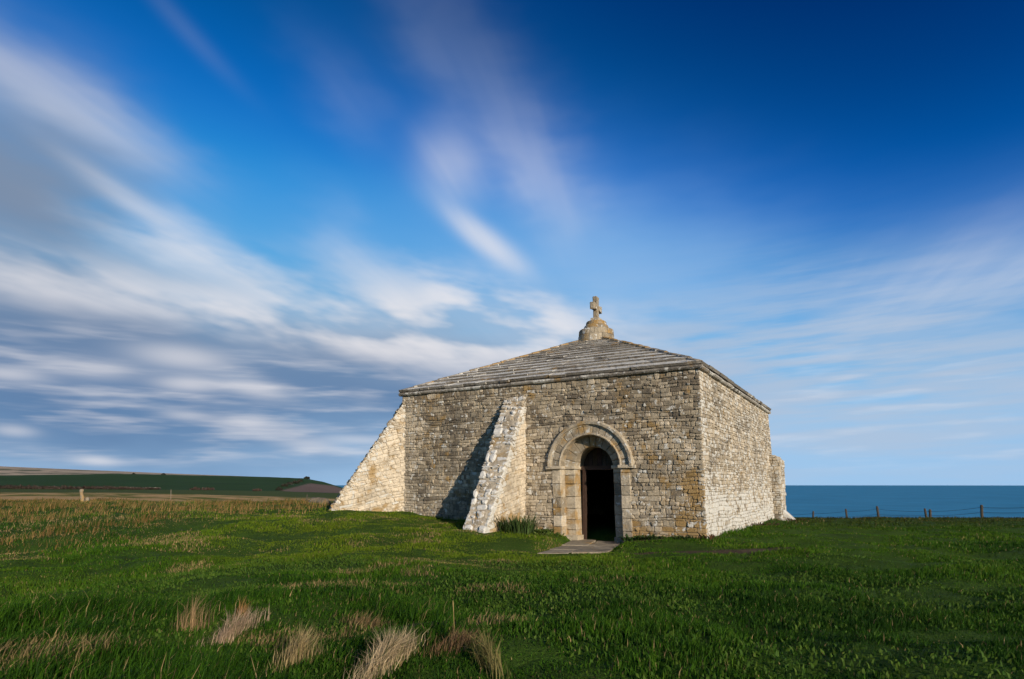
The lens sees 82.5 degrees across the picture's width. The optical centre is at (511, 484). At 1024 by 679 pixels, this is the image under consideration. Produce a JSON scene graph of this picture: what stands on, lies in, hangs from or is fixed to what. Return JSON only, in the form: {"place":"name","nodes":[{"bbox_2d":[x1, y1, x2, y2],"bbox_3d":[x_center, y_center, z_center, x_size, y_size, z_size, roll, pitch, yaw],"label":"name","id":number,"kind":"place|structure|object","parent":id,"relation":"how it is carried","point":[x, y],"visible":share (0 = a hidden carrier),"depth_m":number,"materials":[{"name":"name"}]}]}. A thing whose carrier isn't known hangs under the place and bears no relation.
{"place":"outdoors","nodes":[
{"label":"outdoors","id":0,"kind":"place"},
{"bbox_2d":[0,496,333,555],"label":"dry grass","id":1,"kind":"structure","parent":0,"point":[61,504],"depth_m":19.27,"materials":[{"name":"plant"}]},
{"bbox_2d":[0,466,1023,678],"bbox_3d":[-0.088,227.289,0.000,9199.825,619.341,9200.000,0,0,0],"label":"ground","id":2,"kind":"structure","parent":0,"point":[227,488],"depth_m":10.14,"materials":[{"name":"green plant"}]},
{"bbox_2d":[0,484,160,489],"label":"field hedge","id":3,"kind":"object","parent":2,"relation":"on","point":[65,487],"visible":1,"depth_m":334.45,"materials":[{"name":"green plant"}]},
{"bbox_2d":[79,489,84,500],"bbox_3d":[-21.353,0.635,29.000,0.234,0.824,0.167,0,0,0],"label":"stone marker","id":4,"kind":"object","parent":2,"relation":"on","point":[81,491],"visible":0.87,"depth_m":28.95,"materials":[{"name":"beige stone"}]},
{"bbox_2d":[171,591,224,632],"bbox_3d":[-2.564,1.025,4.818,0.432,0.371,0.352,0,0,0],"label":"grass tussock","id":5,"kind":"object","parent":2,"relation":"on","point":[192,620],"depth_m":4.79,"materials":[{"name":"beige plant"}]},
{"bbox_2d":[200,487,214,489],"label":"thorn bush","id":6,"kind":"object","parent":2,"relation":"on","point":[206,488],"visible":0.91,"depth_m":343.73,"materials":[{"name":"green plant"}]},
{"bbox_2d":[190,602,269,648],"bbox_3d":[-2.192,1.091,4.649,0.391,0.316,0.857,0,0,0],"label":"grass tussock","id":7,"kind":"object","parent":2,"relation":"on","point":[236,626],"depth_m":4.62,"materials":[{"name":"beige plant"}]},
{"bbox_2d":[232,597,251,618],"bbox_3d":[-2.312,1.058,5.043,0.206,0.235,0.217,0,0,-14],"label":"grass tussock","id":8,"kind":"object","parent":2,"relation":"on","point":[241,611],"depth_m":5.02,"materials":[{"name":"brown plant"}]},
{"bbox_2d":[268,618,326,675],"bbox_3d":[-1.363,1.030,3.830,0.364,0.342,0.517,0,0,0],"label":"grass tussock","id":9,"kind":"object","parent":2,"relation":"on","point":[299,645],"depth_m":3.80,"materials":[{"name":"beige plant"}]},
{"bbox_2d":[308,497,319,502],"bbox_3d":[-9.064,0.818,27.004,0.681,0.460,0.589,0,0,21],"label":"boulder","id":10,"kind":"object","parent":2,"relation":"on","point":[313,499],"visible":0.27,"depth_m":26.80,"materials":[{"name":"stone"}]},
{"bbox_2d":[317,498,331,503],"bbox_3d":[-8.391,0.785,25.980,0.621,0.411,0.617,0,0,0],"label":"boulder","id":11,"kind":"object","parent":2,"relation":"on","point":[321,500],"visible":0.55,"depth_m":25.80,"materials":[{"name":"stone"}]},
{"bbox_2d":[329,610,395,629],"bbox_3d":[-1.224,1.127,4.930,0.706,0.190,0.284,0,0,32],"label":"grass tussock","id":12,"kind":"object","parent":2,"relation":"on","point":[367,622],"depth_m":4.92,"materials":[{"name":"brown plant"}]},
{"bbox_2d":[343,623,428,678],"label":"grass tussock","id":13,"kind":"object","parent":2,"relation":"on","point":[389,652],"depth_m":3.58,"materials":[{"name":"beige plant"}]},
{"bbox_2d":[452,601,454,640],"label":"seed stalk","id":14,"kind":"object","parent":2,"relation":"on","point":[453,616],"visible":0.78,"depth_m":4.11,"materials":[{"name":"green plant"}]},
{"bbox_2d":[416,624,491,659],"bbox_3d":[-0.369,1.034,3.948,0.363,0.225,0.539,0,0,45],"label":"grass tussock","id":15,"kind":"object","parent":2,"relation":"on","point":[457,639],"depth_m":3.93,"materials":[{"name":"brown plant"}]},
{"bbox_2d":[460,625,511,678],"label":"grass tussock","id":16,"kind":"object","parent":2,"relation":"on","point":[488,656],"depth_m":3.59,"materials":[{"name":"beige plant"}]},
{"bbox_2d":[493,513,541,534],"bbox_3d":[0.122,1.000,15.265,1.346,0.586,1.077,0,0,20],"label":"iris clump","id":17,"kind":"object","parent":2,"relation":"on","point":[515,525],"visible":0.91,"depth_m":15.05,"materials":[{"name":"green plant"}]},
{"bbox_2d":[525,532,551,535],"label":"weed clump","id":18,"kind":"object","parent":2,"relation":"on","point":[540,534],"visible":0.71,"depth_m":15.07,"materials":[{"name":"green plant"}]},
{"bbox_2d":[534,528,553,534],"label":"weed clump","id":19,"kind":"object","parent":2,"relation":"on","point":[545,530],"visible":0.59,"depth_m":15.60,"materials":[{"name":"green plant"}]},
{"bbox_2d":[329,296,793,543],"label":"stone chapel","id":20,"kind":"structure","parent":2,"relation":"on","point":[597,418],"depth_m":16.31,"materials":[{"name":"beige stone"}]},
{"bbox_2d":[546,420,635,543],"bbox_3d":[2.134,0.046,15.745,2.408,3.524,1.719,0,0,0],"label":"doorway","id":21,"kind":"structure","parent":20,"relation":"in","point":[580,437],"depth_m":15.93,"materials":[{"name":"stone"}]},
{"bbox_2d":[619,533,645,541],"bbox_3d":[3.049,1.333,14.711,0.758,0.184,0.534,0,0,0],"label":"weed clump","id":22,"kind":"object","parent":2,"relation":"on","point":[627,538],"visible":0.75,"depth_m":14.66,"materials":[{"name":"green plant"}]},
{"bbox_2d":[639,533,664,539],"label":"weed clump","id":23,"kind":"object","parent":2,"relation":"on","point":[653,536],"visible":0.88,"depth_m":14.37,"materials":[{"name":"green plant"}]},
{"bbox_2d":[673,534,697,539],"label":"weed clump","id":24,"kind":"object","parent":2,"relation":"on","point":[689,537],"visible":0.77,"depth_m":14.06,"materials":[{"name":"green plant"}]},
{"bbox_2d":[696,533,727,539],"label":"weed clump","id":25,"kind":"object","parent":2,"relation":"on","point":[711,536],"visible":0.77,"depth_m":13.85,"materials":[{"name":"green plant"}]},
{"bbox_2d":[752,521,779,525],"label":"weed clump","id":26,"kind":"object","parent":2,"relation":"on","point":[766,524],"visible":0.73,"depth_m":18.18,"materials":[{"name":"green plant"}]},
{"bbox_2d":[800,505,986,517],"bbox_3d":[26.750,2.560,42.242,1.101,3.150,23.884,0,0,-6],"label":"wire fence","id":27,"kind":"object","parent":2,"relation":"on","point":[981,507],"visible":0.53,"depth_m":38.15,"materials":[{"name":"brown wood"}]},
{"bbox_2d":[0,0,1023,484],"label":"sky","id":28,"kind":"structure","parent":0,"point":[233,233],"materials":[{"name":"blue"}]},
{"bbox_2d":[537,539,619,553],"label":"path","id":29,"kind":"structure","parent":0,"point":[583,546],"depth_m":13.79,"materials":[{"name":"stone"}]},
{"bbox_2d":[335,485,1023,517],"bbox_3d":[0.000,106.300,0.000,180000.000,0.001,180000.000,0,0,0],"label":"sea","id":30,"kind":"structure","parent":0,"point":[1006,501],"depth_m":3895.37,"materials":[{"name":"liquid"}]}
]}

